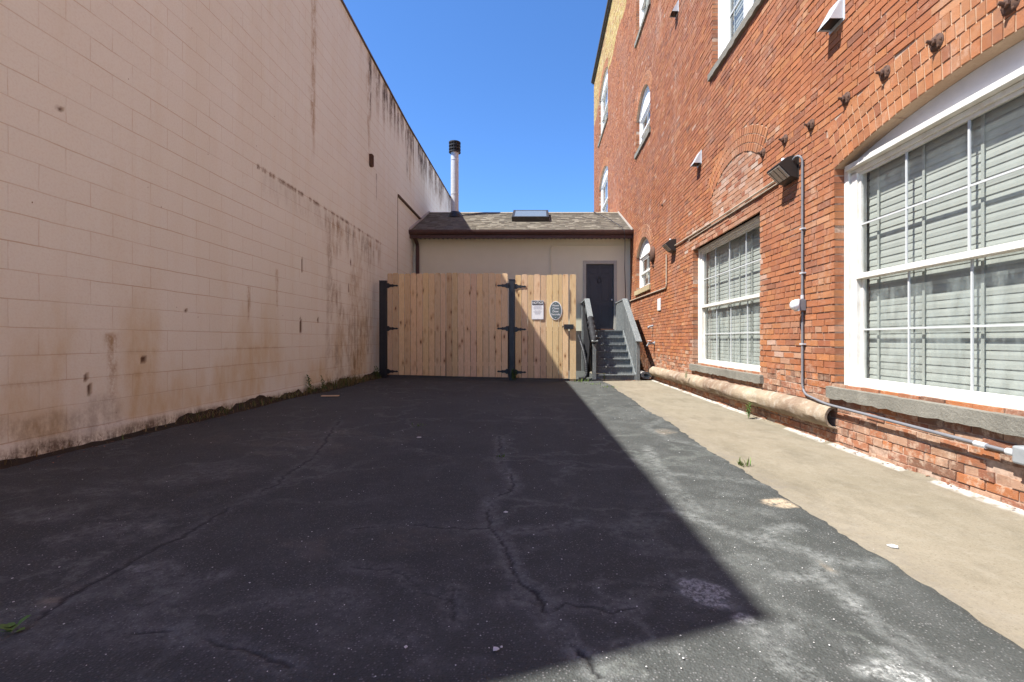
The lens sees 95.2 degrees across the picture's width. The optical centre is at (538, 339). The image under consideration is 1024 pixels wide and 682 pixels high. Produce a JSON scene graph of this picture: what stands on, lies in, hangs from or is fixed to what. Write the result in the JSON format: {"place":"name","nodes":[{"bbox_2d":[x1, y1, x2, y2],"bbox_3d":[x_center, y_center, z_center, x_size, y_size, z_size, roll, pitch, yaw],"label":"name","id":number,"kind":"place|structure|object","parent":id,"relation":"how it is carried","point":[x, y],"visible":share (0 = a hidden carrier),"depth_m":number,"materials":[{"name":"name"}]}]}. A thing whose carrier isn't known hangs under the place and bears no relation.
{"place":"outdoors","nodes":[
{"label":"outdoors","id":0,"kind":"place"},
{"bbox_2d":[343,0,606,211],"label":"sky","id":1,"kind":"structure","parent":0,"point":[509,81],"materials":[{"name":"blue"}]},
{"bbox_2d":[0,369,1023,681],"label":"asphalt yard","id":2,"kind":"structure","parent":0,"point":[634,511],"depth_m":2.03,"materials":[{"name":"grey asphalt"}]},
{"bbox_2d":[0,615,30,631],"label":"weed","id":3,"kind":"object","parent":2,"relation":"on","point":[9,627],"visible":1,"depth_m":1.51,"materials":[{"name":"green plant"}]},
{"bbox_2d":[0,371,388,468],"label":"soil strip","id":4,"kind":"object","parent":2,"relation":"on","point":[25,460],"visible":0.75,"depth_m":5.00,"materials":[{"name":"brown soil"}]},
{"bbox_2d":[4,373,381,464],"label":"wall grass","id":5,"kind":"structure","parent":4,"relation":"on","point":[328,387],"depth_m":7.40,"materials":[{"name":"green plant"}]},
{"bbox_2d":[305,375,314,391],"bbox_3d":[-3.808,0.745,7.757,0.149,0.328,0.162,0,0,-38],"label":"weed","id":6,"kind":"object","parent":4,"relation":"on","point":[310,385],"visible":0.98,"depth_m":7.74,"materials":[{"name":"green plant"}]},
{"bbox_2d":[379,280,387,377],"bbox_3d":[-3.678,-0.170,11.060,0.186,2.439,0.152,0,0,0],"label":"gate post","id":7,"kind":"object","parent":2,"relation":"on","point":[382,324],"visible":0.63,"depth_m":10.99,"materials":[{"name":"black metal"}]},
{"bbox_2d":[384,273,445,375],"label":"wooden gate","id":8,"kind":"structure","parent":7,"relation":"attached to","point":[418,328],"depth_m":11.00,"materials":[{"name":"brown wood"}]},
{"bbox_2d":[11,381,953,680],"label":"grit","id":9,"kind":"object","parent":2,"relation":"on","point":[511,567],"visible":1,"depth_m":2.01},
{"bbox_2d":[509,279,514,379],"bbox_3d":[-0.637,-0.185,11.060,0.149,2.469,0.152,0,0,0],"label":"gate post","id":10,"kind":"object","parent":2,"relation":"on","point":[511,324],"visible":0.69,"depth_m":10.99,"materials":[{"name":"black metal"}]},
{"bbox_2d":[446,273,510,376],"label":"wooden gate","id":11,"kind":"structure","parent":10,"relation":"attached to","point":[485,292],"depth_m":11.00,"materials":[{"name":"brown wood"}]},
{"bbox_2d":[512,274,567,378],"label":"wooden gate","id":12,"kind":"structure","parent":10,"relation":"attached to","point":[536,362],"depth_m":11.00,"materials":[{"name":"brown wood"}]},
{"bbox_2d":[532,300,543,319],"bbox_3d":[-0.029,-0.694,10.988,0.287,0.453,0.013,0,0,0],"label":"notice sign","id":13,"kind":"object","parent":12,"relation":"attached to","point":[537,309],"visible":1,"depth_m":10.99,"materials":[{"name":"white paper"}]},
{"bbox_2d":[549,301,561,319],"bbox_3d":[0.395,-0.679,10.987,0.296,0.440,0.014,0,0,0],"label":"oval sign","id":14,"kind":"object","parent":12,"relation":"attached to","point":[555,310],"visible":1,"depth_m":10.99,"materials":[{"name":"grey metal"}]},
{"bbox_2d":[562,324,573,328],"bbox_3d":[0.683,-0.298,10.961,0.264,0.113,0.066,0,0,0],"label":"gate lock","id":15,"kind":"object","parent":12,"relation":"attached to","point":[568,326],"visible":1,"depth_m":10.94,"materials":[{"name":"black metal"}]},
{"bbox_2d":[570,274,575,380],"bbox_3d":[0.802,-0.262,11.055,0.146,2.543,0.111,0,0,0],"label":"latch post","id":16,"kind":"object","parent":2,"relation":"on","point":[572,331],"visible":0.84,"depth_m":11.00,"materials":[{"name":"brown wood"}]},
{"bbox_2d":[577,335,587,378],"bbox_3d":[1.114,0.444,12.236,0.256,1.149,1.352,0,0,0],"label":"drain hose","id":17,"kind":"object","parent":2,"relation":"on","point":[584,355],"visible":0.91,"depth_m":11.92,"materials":[{"name":"grey plastic"}]},
{"bbox_2d":[580,298,641,380],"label":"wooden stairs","id":18,"kind":"structure","parent":2,"relation":"on","point":[619,345],"depth_m":12.45,"materials":[{"name":"grey paint"}]},
{"bbox_2d":[583,302,598,376],"bbox_3d":[1.341,-0.061,12.398,0.287,2.003,1.825,0,0,0],"label":"stair railing","id":19,"kind":"object","parent":18,"relation":"on","point":[591,327],"visible":0.94,"depth_m":12.06,"materials":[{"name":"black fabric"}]},
{"bbox_2d":[590,371,1023,648],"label":"concrete path","id":20,"kind":"structure","parent":0,"point":[963,548],"depth_m":2.88,"materials":[{"name":"beige concrete"}]},
{"bbox_2d":[18,378,1023,510],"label":"leaf litter","id":21,"kind":"object","parent":20,"relation":"on","point":[593,379],"visible":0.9,"depth_m":4.83,"materials":[{"name":"brown plant"}]},
{"bbox_2d":[640,371,651,378],"bbox_3d":[2.659,0.901,12.060,0.266,0.170,0.728,0,0,-9],"label":"rolled mat","id":22,"kind":"object","parent":20,"relation":"on","point":[645,375],"visible":0.53,"depth_m":11.77,"materials":[{"name":"rubber"}]},
{"bbox_2d":[737,457,750,466],"bbox_3d":[1.633,0.967,3.727,0.121,0.070,0.155,0,0,0],"label":"weed","id":23,"kind":"object","parent":20,"relation":"on","point":[740,463],"visible":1,"depth_m":3.71,"materials":[{"name":"green plant"}]},
{"bbox_2d":[745,402,751,417],"bbox_3d":[2.713,0.904,6.034,0.102,0.214,0.157,0,0,28],"label":"weed","id":24,"kind":"object","parent":20,"relation":"on","point":[748,413],"visible":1,"depth_m":6.02,"materials":[{"name":"green plant"}]},
{"bbox_2d":[887,544,897,547],"bbox_3d":[1.720,1.002,2.260,0.042,0.004,0.040,0,0,-10],"label":"paint flake","id":25,"kind":"object","parent":20,"relation":"on","point":[892,545],"visible":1,"depth_m":2.26,"materials":[{"name":"white paint"}]},
{"label":"ground","id":26,"kind":"structure","parent":0,"visible":0},
{"bbox_2d":[0,0,450,459],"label":"block building","id":27,"kind":"structure","parent":26,"relation":"on","point":[210,204],"depth_m":5.10,"materials":[{"name":"paint"}]},
{"bbox_2d":[409,140,633,370],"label":"stucco building","id":28,"kind":"structure","parent":26,"relation":"on","point":[513,244],"depth_m":14.70,"materials":[{"name":"paint"}]},
{"bbox_2d":[550,245,627,274],"bbox_3d":[1.579,-2.140,14.684,2.443,1.680,0.033,0,0,0],"label":"wall conduit","id":29,"kind":"object","parent":28,"relation":"attached to","point":[579,245],"depth_m":14.67,"materials":[{"name":"metal"}]},
{"bbox_2d":[586,264,612,328],"bbox_3d":[1.925,-1.355,14.755,0.870,2.050,0.120,0,0,0],"label":"door","id":30,"kind":"structure","parent":28,"relation":"in","point":[599,277],"depth_m":14.77,"materials":[{"name":"paint"}]},
{"bbox_2d":[593,211,625,297],"bbox_3d":[2.428,-2.738,15.409,0.369,3.681,2.738,0,0,-13],"label":"cable","id":31,"kind":"object","parent":28,"relation":"hanging from","point":[624,238],"visible":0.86,"depth_m":14.51,"materials":[{"name":"black metal"}]},
{"bbox_2d":[591,0,1023,509],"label":"brick building","id":32,"kind":"structure","parent":26,"relation":"on","point":[914,231],"depth_m":4.55,"materials":[{"name":"brick"}]},
{"bbox_2d":[598,68,607,147],"bbox_3d":[2.972,-10.513,20.925,0.285,2.613,3.030,0,0,0],"label":"window","id":33,"kind":"structure","parent":32,"relation":"in","point":[604,97],"depth_m":21.26,"materials":[{"name":"white paint"}]},
{"bbox_2d":[601,166,607,211],"bbox_3d":[3.035,-6.410,20.925,0.160,2.420,2.850,0,0,0],"label":"window","id":34,"kind":"structure","parent":32,"relation":"in","point":[604,184],"depth_m":21.54,"materials":[{"name":"white paint"}]},
{"bbox_2d":[634,238,650,295],"bbox_3d":[2.996,-2.053,12.940,0.333,1.533,1.860,0,0,0],"label":"window","id":35,"kind":"structure","parent":32,"relation":"in","point":[645,248],"depth_m":13.33,"materials":[{"name":"white paint"}]},
{"bbox_2d":[634,86,650,159],"bbox_3d":[2.996,-6.138,12.940,0.333,1.603,1.860,0,0,0],"label":"window","id":36,"kind":"structure","parent":32,"relation":"in","point":[645,106],"depth_m":13.17,"materials":[{"name":"white paint"}]},
{"bbox_2d":[634,0,650,47],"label":"window","id":37,"kind":"structure","parent":32,"relation":"in","point":[643,13],"depth_m":13.40,"materials":[{"name":"white paint"}]},
{"bbox_2d":[629,254,666,301],"bbox_3d":[2.858,-1.522,12.526,0.060,0.757,4.188,0,0,0],"label":"electric conduit","id":38,"kind":"object","parent":32,"relation":"attached to","point":[657,290],"visible":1,"depth_m":10.93,"materials":[{"name":"brown metal"}]},
{"bbox_2d":[648,246,654,262],"bbox_3d":[2.819,-2.140,11.750,0.128,0.410,0.410,0,0,0],"label":"anchor disc","id":39,"kind":"object","parent":32,"relation":"attached to","point":[651,254],"visible":1,"depth_m":11.63,"materials":[{"name":"metal"}]},
{"bbox_2d":[657,298,660,310],"bbox_3d":[2.864,-0.828,11.109,0.028,0.290,0.260,0,0,0],"label":"cover plate","id":40,"kind":"object","parent":32,"relation":"attached to","point":[659,304],"visible":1,"depth_m":11.05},
{"bbox_2d":[662,239,675,253],"bbox_3d":[2.771,-2.007,9.945,0.218,0.305,0.310,0,0,0],"label":"wall lamp","id":41,"kind":"object","parent":32,"relation":"attached to","point":[668,246],"visible":0.99,"depth_m":9.80,"materials":[{"name":"brown metal"}]},
{"bbox_2d":[669,0,678,18],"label":"vent hood","id":42,"kind":"object","parent":32,"relation":"attached to","point":[674,12],"visible":1,"depth_m":9.66,"materials":[{"name":"white metal"}]},
{"bbox_2d":[690,149,701,167],"bbox_3d":[2.810,-3.235,8.365,0.142,0.245,0.240,0,0,0],"label":"vent hood","id":43,"kind":"object","parent":32,"relation":"attached to","point":[697,162],"visible":1,"depth_m":8.27,"materials":[{"name":"white metal"}]},
{"bbox_2d":[674,181,777,245],"bbox_3d":[2.861,-1.922,7.630,0.034,0.124,4.320,0,0,0],"label":"electric conduit","id":44,"kind":"object","parent":32,"relation":"attached to","point":[757,192],"visible":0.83,"depth_m":6.82,"materials":[{"name":"metal"}]},
{"bbox_2d":[689,215,763,383],"bbox_3d":[2.972,-0.551,7.400,0.284,2.258,2.820,0,0,0],"label":"window","id":45,"kind":"structure","parent":32,"relation":"in","point":[733,306],"depth_m":7.41,"materials":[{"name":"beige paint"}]},
{"bbox_2d":[707,0,763,81],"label":"window","id":46,"kind":"structure","parent":32,"relation":"in","point":[726,42],"depth_m":7.37,"materials":[{"name":"white paint"}]},
{"bbox_2d":[648,366,836,428],"bbox_3d":[2.813,0.771,8.125,0.134,0.270,7.250,0,0,0],"label":"stone pipe","id":47,"kind":"object","parent":32,"relation":"attached to","point":[811,411],"visible":0.98,"depth_m":5.88,"materials":[{"name":"beige stone"}]},
{"bbox_2d":[757,148,765,157],"bbox_3d":[2.842,-2.388,5.981,0.083,0.120,0.117,0,0,0],"label":"wall anchor","id":48,"kind":"object","parent":32,"relation":"attached to","point":[761,153],"depth_m":5.96,"materials":[{"name":"metal"}]},
{"bbox_2d":[767,154,798,186],"bbox_3d":[2.771,-1.938,5.315,0.218,0.305,0.310,0,0,0],"label":"wall lamp","id":49,"kind":"object","parent":32,"relation":"attached to","point":[784,172],"visible":0.95,"depth_m":5.19,"materials":[{"name":"brown metal"}]},
{"bbox_2d":[778,134,787,144],"bbox_3d":[2.842,-2.334,5.453,0.083,0.120,0.117,0,0,0],"label":"wall anchor","id":50,"kind":"object","parent":32,"relation":"attached to","point":[784,139],"depth_m":5.43,"materials":[{"name":"metal"}]},
{"bbox_2d":[790,299,805,310],"bbox_3d":[2.804,-0.370,5.060,0.148,0.130,0.112,0,0,0],"label":"outlet box","id":51,"kind":"object","parent":32,"relation":"attached to","point":[797,304],"visible":1,"depth_m":5.02,"materials":[{"name":"white plastic"}]},
{"bbox_2d":[804,119,814,130],"bbox_3d":[2.842,-2.265,4.928,0.083,0.120,0.117,0,0,0],"label":"wall anchor","id":52,"kind":"object","parent":32,"relation":"attached to","point":[810,124],"depth_m":4.91,"materials":[{"name":"metal"}]},
{"bbox_2d":[817,0,844,34],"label":"vent hood","id":53,"kind":"object","parent":32,"relation":"attached to","point":[833,19],"visible":1,"depth_m":4.46,"materials":[{"name":"white metal"}]},
{"bbox_2d":[838,92,850,105],"bbox_3d":[2.842,-2.251,4.365,0.083,0.120,0.117,0,0,0],"label":"wall anchor","id":54,"kind":"object","parent":32,"relation":"attached to","point":[845,98],"depth_m":4.34,"materials":[{"name":"metal"}]},
{"bbox_2d":[875,65,889,80],"bbox_3d":[2.842,-2.211,3.874,0.083,0.120,0.117,0,0,0],"label":"wall anchor","id":55,"kind":"object","parent":32,"relation":"attached to","point":[883,73],"depth_m":3.85,"materials":[{"name":"metal"}]},
{"bbox_2d":[792,155,1004,451],"bbox_3d":[2.844,-0.665,3.980,0.077,2.710,2.431,0,0,0],"label":"electric conduit","id":56,"kind":"object","parent":32,"relation":"attached to","point":[973,442],"visible":1,"depth_m":5.02,"materials":[{"name":"grey metal"}]},
{"bbox_2d":[826,40,1023,436],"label":"window","id":57,"kind":"structure","parent":32,"relation":"in","point":[946,273],"depth_m":3.52,"materials":[{"name":"white paint"}]},
{"bbox_2d":[925,33,943,51],"bbox_3d":[2.842,-2.145,3.370,0.083,0.120,0.117,0,0,0],"label":"wall anchor","id":58,"kind":"object","parent":32,"relation":"attached to","point":[935,42],"depth_m":3.35,"materials":[{"name":"metal"}]},
{"bbox_2d":[997,0,1019,15],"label":"wall anchor","id":59,"kind":"object","parent":32,"relation":"attached to","point":[1008,7],"depth_m":2.83,"materials":[{"name":"metal"}]},
{"bbox_2d":[1004,445,1023,464],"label":"junction box","id":60,"kind":"object","parent":32,"relation":"attached to","point":[1016,452],"visible":1,"depth_m":2.73,"materials":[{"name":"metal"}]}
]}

